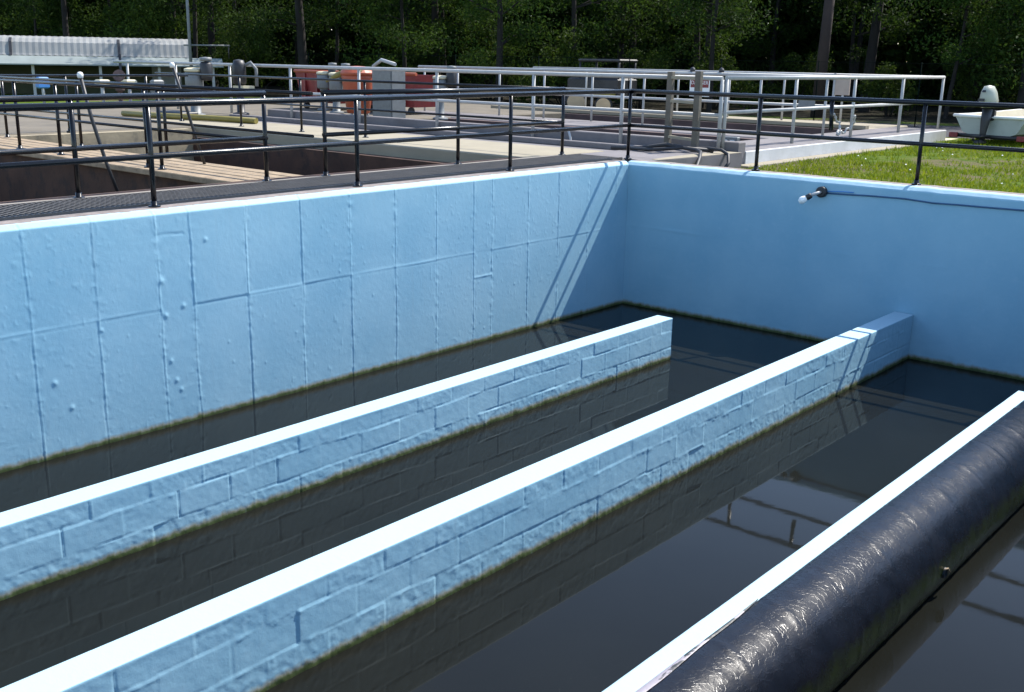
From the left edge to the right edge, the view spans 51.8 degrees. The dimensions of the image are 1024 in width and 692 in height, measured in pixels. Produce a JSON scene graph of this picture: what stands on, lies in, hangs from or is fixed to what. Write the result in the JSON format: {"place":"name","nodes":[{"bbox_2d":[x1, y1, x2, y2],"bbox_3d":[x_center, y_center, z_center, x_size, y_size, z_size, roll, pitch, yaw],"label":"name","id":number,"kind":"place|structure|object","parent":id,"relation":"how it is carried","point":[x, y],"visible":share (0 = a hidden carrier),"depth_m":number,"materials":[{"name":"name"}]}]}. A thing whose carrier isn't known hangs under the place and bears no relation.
{"place":"outdoors","nodes":[
{"label":"outdoors","id":0,"kind":"place"},
{"bbox_2d":[0,155,201,201],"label":"tank wall","id":1,"kind":"structure","parent":0,"point":[35,182],"depth_m":13.21,"materials":[{"name":"concrete"}]},
{"bbox_2d":[0,136,303,183],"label":"catwalk","id":2,"kind":"object","parent":1,"relation":"on","point":[193,171],"visible":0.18,"depth_m":11.98,"materials":[{"name":"wood"}]},
{"bbox_2d":[0,79,240,169],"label":"railing","id":3,"kind":"object","parent":2,"relation":"on","point":[159,129],"visible":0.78,"depth_m":12.00,"materials":[{"name":"metal"}]},
{"bbox_2d":[0,76,313,158],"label":"railing","id":4,"kind":"object","parent":2,"relation":"on","point":[164,122],"visible":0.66,"depth_m":12.78,"materials":[{"name":"metal"}]},
{"bbox_2d":[0,102,490,150],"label":"deck","id":5,"kind":"structure","parent":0,"point":[30,126],"depth_m":20.92,"materials":[{"name":"concrete"}]},
{"bbox_2d":[0,74,187,131],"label":"railing","id":6,"kind":"object","parent":5,"relation":"on","point":[64,76],"visible":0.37,"depth_m":16.93,"materials":[{"name":"metal"}]},
{"bbox_2d":[184,57,212,114],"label":"mixer drive","id":7,"kind":"structure","parent":5,"relation":"on","point":[204,68],"depth_m":21.21,"materials":[{"name":"grey metal"}]},
{"bbox_2d":[232,59,258,114],"bbox_3d":[-5.594,-5.389,21.975,0.502,1.140,0.415,14,20,39],"label":"pump motor","id":8,"kind":"object","parent":5,"relation":"on","point":[238,66],"visible":0.81,"depth_m":21.84,"materials":[{"name":"metal"}]},
{"bbox_2d":[293,69,344,107],"bbox_3d":[-4.343,-6.156,25.297,1.640,0.913,0.935,14,20,39],"label":"red skip","id":9,"kind":"object","parent":5,"relation":"on","point":[308,85],"visible":0.3,"depth_m":25.16,"materials":[{"name":"paint"}]},
{"bbox_2d":[0,157,518,203],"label":"tank wall","id":10,"kind":"structure","parent":0,"point":[51,198],"depth_m":10.55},
{"bbox_2d":[0,155,624,204],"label":"deck","id":11,"kind":"structure","parent":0,"point":[257,181],"depth_m":10.41,"materials":[{"name":"concrete"}]},
{"bbox_2d":[77,72,118,191],"bbox_3d":[-4.043,-2.043,10.335,0.332,1.250,0.067,0,15,-5],"label":"skimmer pole","id":12,"kind":"object","parent":11,"relation":"on","point":[80,75],"visible":0.87,"depth_m":10.29,"materials":[{"name":"metal"}]},
{"bbox_2d":[0,91,271,197],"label":"railing","id":13,"kind":"object","parent":11,"relation":"on","point":[73,148],"visible":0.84,"depth_m":9.33,"materials":[{"name":"metal"}]},
{"bbox_2d":[0,153,622,220],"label":"floor grating","id":14,"kind":"object","parent":11,"relation":"on","point":[57,207],"visible":0.88,"depth_m":10.03,"materials":[{"name":"metal"}]},
{"bbox_2d":[320,87,565,175],"bbox_3d":[-0.647,-2.617,12.577,0.097,0.895,4.150,14,20,39],"label":"railing","id":15,"kind":"object","parent":11,"relation":"on","point":[326,134],"visible":0.88,"depth_m":12.30,"materials":[{"name":"metal"}]},
{"bbox_2d":[193,137,449,174],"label":"tank wall","id":16,"kind":"structure","parent":0,"point":[303,162],"depth_m":16.45,"materials":[{"name":"concrete"}]},
{"bbox_2d":[129,119,603,162],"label":"walkway","id":17,"kind":"structure","parent":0,"point":[445,150],"depth_m":15.68,"materials":[{"name":"concrete"}]},
{"bbox_2d":[121,110,257,123],"bbox_3d":[-6.265,-4.400,20.232,3.567,0.115,0.169,10,17,29],"label":"yellow pipe","id":18,"kind":"object","parent":17,"relation":"on","point":[249,120],"visible":0.85,"depth_m":19.99,"materials":[{"name":"paint"}]},
{"bbox_2d":[155,72,551,137],"bbox_3d":[-3.091,-3.909,17.183,9.920,0.887,0.100,14,20,39],"label":"railing","id":19,"kind":"object","parent":17,"relation":"on","point":[364,109],"visible":0.83,"depth_m":16.55,"materials":[{"name":"metal"}]},
{"bbox_2d":[229,114,640,150],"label":"walkway","id":20,"kind":"structure","parent":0,"point":[588,145],"depth_m":17.35,"materials":[{"name":"grey concrete"}]},
{"bbox_2d":[113,60,724,147],"bbox_3d":[-3.346,-4.911,20.569,16.909,1.072,0.064,14,20,39],"label":"railing","id":21,"kind":"object","parent":20,"relation":"on","point":[621,109],"visible":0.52,"depth_m":17.73,"materials":[{"name":"metal"}]},
{"bbox_2d":[344,108,566,120],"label":"walkway","id":22,"kind":"structure","parent":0,"point":[527,113],"depth_m":25.37,"materials":[{"name":"concrete"}]},
{"bbox_2d":[340,66,371,115],"bbox_3d":[-3.184,-5.248,21.786,0.720,1.050,0.720,14,20,39],"label":"barrel","id":23,"kind":"object","parent":22,"relation":"on","point":[352,74],"visible":0.58,"depth_m":21.50,"materials":[{"name":"orange plastic"}]},
{"bbox_2d":[372,58,405,117],"bbox_3d":[-2.526,-5.085,20.912,0.786,1.215,0.380,14,20,39],"label":"control cabinet","id":24,"kind":"object","parent":22,"relation":"on","point":[398,105],"visible":0.36,"depth_m":20.71,"materials":[{"name":"grey metal"}]},
{"bbox_2d":[370,72,434,114],"bbox_3d":[-2.555,-5.806,24.129,1.940,0.913,0.935,14,20,39],"label":"red skip","id":25,"kind":"object","parent":22,"relation":"on","point":[412,77],"visible":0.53,"depth_m":23.44,"materials":[{"name":"paint"}]},
{"bbox_2d":[433,66,456,119],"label":"mixer drive","id":26,"kind":"structure","parent":22,"relation":"on","point":[450,78],"depth_m":21.52,"materials":[{"name":"grey metal"}]},
{"bbox_2d":[0,303,1023,691],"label":"water","id":27,"kind":"structure","parent":0,"point":[602,603],"depth_m":7.14,"materials":[{"name":"liquid"}]},
{"bbox_2d":[0,160,628,472],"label":"basin wall","id":28,"kind":"structure","parent":27,"relation":"in","point":[116,325],"depth_m":9.65,"materials":[{"name":"blue paint"}]},
{"bbox_2d":[0,89,631,207],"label":"railing","id":29,"kind":"object","parent":28,"relation":"on","point":[150,156],"visible":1,"depth_m":9.60,"materials":[{"name":"metal"}]},
{"bbox_2d":[0,315,672,600],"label":"baffle wall","id":30,"kind":"structure","parent":27,"relation":"in","point":[52,539],"depth_m":7.64,"materials":[{"name":"blue paint"}]},
{"bbox_2d":[0,312,912,691],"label":"baffle wall","id":31,"kind":"structure","parent":27,"relation":"in","point":[274,630],"depth_m":6.24,"materials":[{"name":"blue paint"}]},
{"bbox_2d":[602,391,1023,691],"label":"baffle wall","id":32,"kind":"structure","parent":27,"relation":"in","point":[656,663],"depth_m":5.77,"materials":[{"name":"blue paint"}]},
{"bbox_2d":[623,160,1023,380],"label":"basin wall","id":33,"kind":"structure","parent":27,"relation":"in","point":[763,250],"depth_m":12.01,"materials":[{"name":"blue paint"}]},
{"bbox_2d":[630,89,1023,184],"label":"railing","id":34,"kind":"object","parent":33,"relation":"on","point":[921,143],"visible":1,"depth_m":11.83,"materials":[{"name":"metal"}]},
{"bbox_2d":[827,192,1023,210],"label":"cable","id":35,"kind":"object","parent":33,"relation":"attached to","point":[927,201],"visible":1,"depth_m":11.14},
{"bbox_2d":[635,400,1023,691],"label":"pipe","id":36,"kind":"object","parent":27,"relation":"in","point":[833,617],"visible":0.9,"depth_m":5.75,"materials":[{"name":"black rubber"}]},
{"bbox_2d":[0,71,1023,192],"bbox_3d":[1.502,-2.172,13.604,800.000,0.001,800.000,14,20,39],"label":"ground","id":37,"kind":"structure","parent":0,"point":[883,158],"depth_m":17.01,"materials":[{"name":"plant"}]},
{"bbox_2d":[10,128,193,160],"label":"tank wall","id":38,"kind":"structure","parent":37,"relation":"on","point":[118,137],"depth_m":17.32,"materials":[{"name":"concrete"}]},
{"bbox_2d":[0,35,223,94],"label":"shed","id":39,"kind":"structure","parent":37,"relation":"on","point":[71,54],"depth_m":36.45,"materials":[{"name":"metal"}]},
{"bbox_2d":[267,109,745,163],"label":"kerb wall","id":40,"kind":"structure","parent":37,"relation":"on","point":[644,140],"depth_m":17.87,"materials":[{"name":"grey concrete"}]},
{"bbox_2d":[510,35,584,101],"bbox_3d":[1.121,-9.928,37.730,2.666,2.372,2.258,12,19,34],"label":"shrub","id":41,"kind":"object","parent":37,"relation":"on","point":[538,50],"visible":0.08,"depth_m":37.51,"materials":[{"name":"green plant"}]},
{"bbox_2d":[566,59,637,107],"bbox_3d":[2.354,-7.133,28.927,1.700,1.448,1.284,14,20,39],"label":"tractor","id":42,"kind":"object","parent":37,"relation":"on","point":[609,83],"visible":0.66,"depth_m":28.60,"materials":[{"name":"metal"}]},
{"bbox_2d":[308,52,1023,127],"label":"fence","id":43,"kind":"object","parent":37,"relation":"on","point":[814,116],"visible":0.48,"depth_m":27.09,"materials":[{"name":"grey metal"}]},
{"bbox_2d":[729,137,1023,192],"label":"grass","id":44,"kind":"structure","parent":37,"relation":"on","point":[881,164],"depth_m":15.23,"materials":[{"name":"plant"}]},
{"bbox_2d":[949,132,1023,141],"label":"concrete slab","id":45,"kind":"object","parent":37,"relation":"on","point":[1011,138],"visible":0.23,"depth_m":20.28,"materials":[{"name":"concrete"}]},
{"bbox_2d":[953,85,1023,144],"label":"boat","id":46,"kind":"object","parent":45,"relation":"on","point":[984,123],"visible":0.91,"depth_m":20.19,"materials":[{"name":"white plastic"}]},
{"bbox_2d":[445,118,755,140],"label":"pit wall","id":47,"kind":"structure","parent":0,"point":[710,137],"depth_m":20.02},
{"bbox_2d":[406,110,809,138],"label":"walkway","id":48,"kind":"structure","parent":47,"relation":"on","point":[573,122],"depth_m":21.59,"materials":[{"name":"grey concrete"}]},
{"bbox_2d":[418,65,850,135],"bbox_3d":[1.871,-5.219,21.985,10.900,1.060,0.060,14,20,39],"label":"railing","id":49,"kind":"object","parent":48,"relation":"on","point":[643,98],"visible":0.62,"depth_m":21.31,"materials":[{"name":"metal"}]},
{"bbox_2d":[832,73,850,95],"bbox_3d":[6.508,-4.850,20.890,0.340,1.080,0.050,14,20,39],"label":"notice board","id":50,"kind":"object","parent":49,"relation":"attached to","point":[841,87],"visible":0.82,"depth_m":20.80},
{"bbox_2d":[201,83,1012,123],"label":"ground","id":51,"kind":"structure","parent":0,"point":[682,107],"depth_m":35.14,"materials":[{"name":"concrete"}]},
{"bbox_2d":[5,0,75,36],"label":"tree","id":52,"kind":"object","parent":51,"relation":"on","point":[65,26],"visible":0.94,"depth_m":40.68,"materials":[{"name":"green plant"}]},
{"bbox_2d":[0,0,81,32],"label":"tree","id":53,"kind":"object","parent":51,"relation":"on","point":[24,18],"visible":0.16,"depth_m":50.79,"materials":[{"name":"green plant"}]},
{"bbox_2d":[0,0,92,55],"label":"tree","id":54,"kind":"object","parent":51,"relation":"on","point":[53,3],"visible":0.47,"depth_m":42.99,"materials":[{"name":"green plant"}]},
{"bbox_2d":[0,0,117,55],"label":"tree","id":55,"kind":"object","parent":51,"relation":"on","point":[37,22],"visible":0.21,"depth_m":44.44,"materials":[{"name":"green plant"}]},
{"bbox_2d":[51,0,178,38],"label":"tree","id":56,"kind":"object","parent":51,"relation":"on","point":[87,25],"visible":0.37,"depth_m":43.90,"materials":[{"name":"green plant"}]},
{"bbox_2d":[69,0,167,31],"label":"tree","id":57,"kind":"object","parent":51,"relation":"on","point":[90,18],"visible":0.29,"depth_m":47.77,"materials":[{"name":"green plant"}]},
{"bbox_2d":[88,0,184,57],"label":"shrub","id":58,"kind":"object","parent":51,"relation":"on","point":[120,15],"visible":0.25,"depth_m":39.30,"materials":[{"name":"green plant"}]},
{"bbox_2d":[100,0,216,57],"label":"tree","id":59,"kind":"object","parent":51,"relation":"on","point":[183,17],"visible":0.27,"depth_m":45.47,"materials":[{"name":"green plant"}]},
{"bbox_2d":[115,0,228,57],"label":"tree","id":60,"kind":"object","parent":51,"relation":"on","point":[195,39],"visible":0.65,"depth_m":40.34,"materials":[{"name":"green plant"}]},
{"bbox_2d":[99,0,329,90],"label":"tree","id":61,"kind":"object","parent":51,"relation":"on","point":[211,38],"visible":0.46,"depth_m":41.61,"materials":[{"name":"green plant"}]},
{"bbox_2d":[201,36,249,87],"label":"shrub","id":62,"kind":"object","parent":51,"relation":"on","point":[224,73],"visible":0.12,"depth_m":40.22,"materials":[{"name":"green plant"}]},
{"bbox_2d":[176,0,294,77],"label":"tree","id":63,"kind":"object","parent":51,"relation":"on","point":[203,34],"visible":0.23,"depth_m":44.09,"materials":[{"name":"green plant"}]},
{"bbox_2d":[211,13,297,90],"bbox_3d":[-9.403,-10.638,38.619,2.801,2.941,3.307,5,16,15],"label":"shrub","id":64,"kind":"object","parent":51,"relation":"on","point":[255,56],"visible":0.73,"depth_m":37.97,"materials":[{"name":"green plant"}]},
{"bbox_2d":[242,0,352,69],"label":"tree","id":65,"kind":"object","parent":51,"relation":"on","point":[301,36],"visible":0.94,"depth_m":37.34,"materials":[{"name":"green plant"}]},
{"bbox_2d":[236,0,367,86],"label":"tree","id":66,"kind":"object","parent":51,"relation":"on","point":[316,37],"visible":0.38,"depth_m":48.79,"materials":[{"name":"green plant"}]},
{"bbox_2d":[263,0,374,70],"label":"tree","id":67,"kind":"object","parent":51,"relation":"on","point":[336,41],"visible":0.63,"depth_m":39.47,"materials":[{"name":"green plant"}]},
{"bbox_2d":[327,0,451,71],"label":"tree","id":68,"kind":"object","parent":51,"relation":"on","point":[404,41],"visible":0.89,"depth_m":35.01,"materials":[{"name":"green plant"}]},
{"bbox_2d":[343,0,462,66],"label":"tree","id":69,"kind":"object","parent":51,"relation":"on","point":[408,8],"visible":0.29,"depth_m":42.80,"materials":[{"name":"green plant"}]},
{"bbox_2d":[361,16,450,74],"bbox_3d":[-3.785,-10.386,37.959,2.851,2.994,3.366,10,18,30],"label":"shrub","id":70,"kind":"object","parent":51,"relation":"on","point":[411,60],"visible":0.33,"depth_m":38.01,"materials":[{"name":"green plant"}]},
{"bbox_2d":[357,0,504,74],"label":"tree","id":71,"kind":"object","parent":51,"relation":"on","point":[435,14],"visible":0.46,"depth_m":39.20,"materials":[{"name":"green plant"}]},
{"bbox_2d":[403,0,496,75],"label":"tree","id":72,"kind":"object","parent":51,"relation":"on","point":[442,14],"visible":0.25,"depth_m":41.29,"materials":[{"name":"green plant"}]},
{"bbox_2d":[425,0,535,98],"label":"tree","id":73,"kind":"object","parent":51,"relation":"on","point":[485,24],"visible":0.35,"depth_m":38.00,"materials":[{"name":"green plant"}]},
{"bbox_2d":[408,0,571,101],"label":"tree","id":74,"kind":"object","parent":51,"relation":"on","point":[505,38],"visible":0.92,"depth_m":34.42,"materials":[{"name":"green plant"}]},
{"bbox_2d":[456,24,541,100],"bbox_3d":[-0.732,-10.314,38.388,3.359,2.766,3.012,-11,19,-37],"label":"shrub","id":75,"kind":"object","parent":51,"relation":"on","point":[485,82],"visible":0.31,"depth_m":38.06,"materials":[{"name":"green plant"}]},
{"bbox_2d":[0,0,1023,108],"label":"deep wood","id":76,"kind":"object","parent":51,"relation":"on","point":[897,54],"visible":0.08,"depth_m":42.82,"materials":[{"name":"green plant"}]},
{"bbox_2d":[509,27,601,105],"bbox_3d":[1.572,-8.819,33.393,3.125,2.573,2.801,-12,20,-40],"label":"shrub","id":77,"kind":"object","parent":51,"relation":"on","point":[559,80],"visible":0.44,"depth_m":33.21,"materials":[{"name":"green plant"}]},
{"bbox_2d":[538,0,658,49],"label":"tree","id":78,"kind":"object","parent":51,"relation":"on","point":[574,7],"visible":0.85,"depth_m":34.14,"materials":[{"name":"green plant"}]},
{"bbox_2d":[558,0,642,67],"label":"tree","id":79,"kind":"object","parent":51,"relation":"on","point":[597,49],"visible":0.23,"depth_m":43.85,"materials":[{"name":"green plant"}]},
{"bbox_2d":[540,0,681,103],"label":"tree","id":80,"kind":"object","parent":51,"relation":"on","point":[622,33],"visible":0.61,"depth_m":35.07,"materials":[{"name":"green plant"}]},
{"bbox_2d":[590,0,684,100],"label":"tree","id":81,"kind":"object","parent":51,"relation":"on","point":[649,33],"visible":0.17,"depth_m":38.87,"materials":[{"name":"green plant"}]},
{"bbox_2d":[606,41,677,108],"bbox_3d":[3.933,-8.448,32.943,2.380,2.118,2.016,-2,15,-10],"label":"shrub","id":82,"kind":"object","parent":51,"relation":"on","point":[658,63],"visible":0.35,"depth_m":32.77,"materials":[{"name":"green plant"}]},
{"bbox_2d":[622,0,741,107],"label":"tree","id":83,"kind":"object","parent":51,"relation":"on","point":[707,9],"visible":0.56,"depth_m":34.38,"materials":[{"name":"green plant"}]},
{"bbox_2d":[655,0,773,98],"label":"tree","id":84,"kind":"object","parent":51,"relation":"on","point":[696,40],"visible":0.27,"depth_m":37.49,"materials":[{"name":"green plant"}]},
{"bbox_2d":[660,0,781,111],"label":"tree","id":85,"kind":"object","parent":51,"relation":"on","point":[738,18],"visible":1,"depth_m":31.02,"materials":[{"name":"green plant"}]},
{"bbox_2d":[683,37,768,109],"bbox_3d":[6.654,-8.664,33.638,2.798,2.304,2.509,-3,16,-15],"label":"shrub","id":86,"kind":"object","parent":51,"relation":"on","point":[717,66],"visible":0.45,"depth_m":33.38,"materials":[{"name":"green plant"}]},
{"bbox_2d":[716,0,857,101],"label":"tree","id":87,"kind":"object","parent":51,"relation":"on","point":[760,48],"visible":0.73,"depth_m":40.43,"materials":[{"name":"green plant"}]},
{"bbox_2d":[762,50,834,107],"bbox_3d":[9.060,-8.525,33.669,2.312,2.057,1.958,2,15,5],"label":"shrub","id":88,"kind":"object","parent":51,"relation":"on","point":[805,86],"visible":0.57,"depth_m":33.49,"materials":[{"name":"green plant"}]},
{"bbox_2d":[810,0,834,117],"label":"utility pole","id":89,"kind":"object","parent":51,"relation":"on","point":[825,36],"visible":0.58,"depth_m":29.25,"materials":[{"name":"brown wood"}]},
{"bbox_2d":[773,0,888,85],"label":"tree","id":90,"kind":"object","parent":51,"relation":"on","point":[859,40],"visible":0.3,"depth_m":39.54,"materials":[{"name":"green plant"}]},
{"bbox_2d":[803,0,927,104],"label":"tree","id":91,"kind":"object","parent":51,"relation":"on","point":[849,4],"visible":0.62,"depth_m":36.43,"materials":[{"name":"green plant"}]},
{"bbox_2d":[811,0,939,111],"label":"tree","id":92,"kind":"object","parent":51,"relation":"on","point":[877,29],"visible":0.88,"depth_m":33.49,"materials":[{"name":"green plant"}]},
{"bbox_2d":[857,61,921,115],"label":"shrub","id":93,"kind":"object","parent":51,"relation":"on","point":[874,92],"visible":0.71,"depth_m":31.09,"materials":[{"name":"green plant"}]},
{"bbox_2d":[896,0,1023,118],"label":"tree","id":94,"kind":"object","parent":51,"relation":"on","point":[958,53],"visible":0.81,"depth_m":29.34,"materials":[{"name":"green plant"}]},
{"bbox_2d":[909,1,1019,108],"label":"tree","id":95,"kind":"object","parent":51,"relation":"on","point":[939,32],"visible":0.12,"depth_m":37.09,"materials":[{"name":"green plant"}]},
{"bbox_2d":[929,0,1023,110],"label":"tree","id":96,"kind":"object","parent":51,"relation":"on","point":[960,16],"visible":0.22,"depth_m":34.07,"materials":[{"name":"green plant"}]},
{"bbox_2d":[941,16,1023,111],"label":"shrub","id":97,"kind":"object","parent":51,"relation":"on","point":[974,96],"visible":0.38,"depth_m":30.96,"materials":[{"name":"green plant"}]},
{"bbox_2d":[945,0,1023,103],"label":"tree","id":98,"kind":"object","parent":51,"relation":"on","point":[1021,90],"visible":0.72,"depth_m":29.55,"materials":[{"name":"green plant"}]},
{"bbox_2d":[581,150,741,167],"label":"deck","id":99,"kind":"structure","parent":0,"point":[720,160],"depth_m":14.63,"materials":[{"name":"grey concrete"}]},
{"bbox_2d":[630,146,701,164],"bbox_3d":[2.298,-2.635,14.775,0.638,0.294,1.564,-8,18,-31],"label":"hose","id":100,"kind":"object","parent":99,"relation":"on","point":[698,151],"visible":0.79,"depth_m":14.92,"materials":[{"name":"black rubber"}]},
{"bbox_2d":[664,71,702,151],"bbox_3d":[2.492,-3.429,15.373,0.102,1.140,0.854,-6,17,-23],"label":"ladder","id":101,"kind":"object","parent":99,"relation":"on","point":[696,103],"visible":0.78,"depth_m":15.24,"materials":[{"name":"metal"}]},
{"bbox_2d":[565,113,853,133],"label":"pit wall","id":102,"kind":"structure","parent":0,"point":[747,126],"depth_m":23.26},
{"bbox_2d":[491,105,907,129],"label":"walkway","id":103,"kind":"structure","parent":102,"relation":"on","point":[788,122],"depth_m":23.47,"materials":[{"name":"concrete"}]},
{"bbox_2d":[533,66,927,122],"bbox_3d":[4.686,-6.026,25.134,10.900,1.058,0.056,14,20,39],"label":"railing","id":104,"kind":"object","parent":103,"relation":"on","point":[784,83],"visible":0.27,"depth_m":24.84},
{"bbox_2d":[741,145,909,167],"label":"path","id":105,"kind":"structure","parent":0,"point":[781,161],"depth_m":16.85,"materials":[{"name":"concrete"}]},
{"bbox_2d":[739,127,940,150],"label":"walkway","id":106,"kind":"structure","parent":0,"point":[767,143],"depth_m":18.69,"materials":[{"name":"grey concrete"}]},
{"bbox_2d":[721,76,945,148],"bbox_3d":[5.965,-4.200,18.503,0.064,1.062,8.834,14,20,39],"label":"railing","id":107,"kind":"object","parent":106,"relation":"on","point":[794,109],"visible":0.81,"depth_m":17.29,"materials":[{"name":"metal"}]},
{"bbox_2d":[744,130,945,163],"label":"wall","id":108,"kind":"structure","parent":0,"point":[779,153],"depth_m":17.43,"materials":[{"name":"concrete"}]},
{"bbox_2d":[812,120,996,139],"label":"road","id":109,"kind":"structure","parent":0,"point":[948,129],"depth_m":26.00,"materials":[{"name":"concrete"}]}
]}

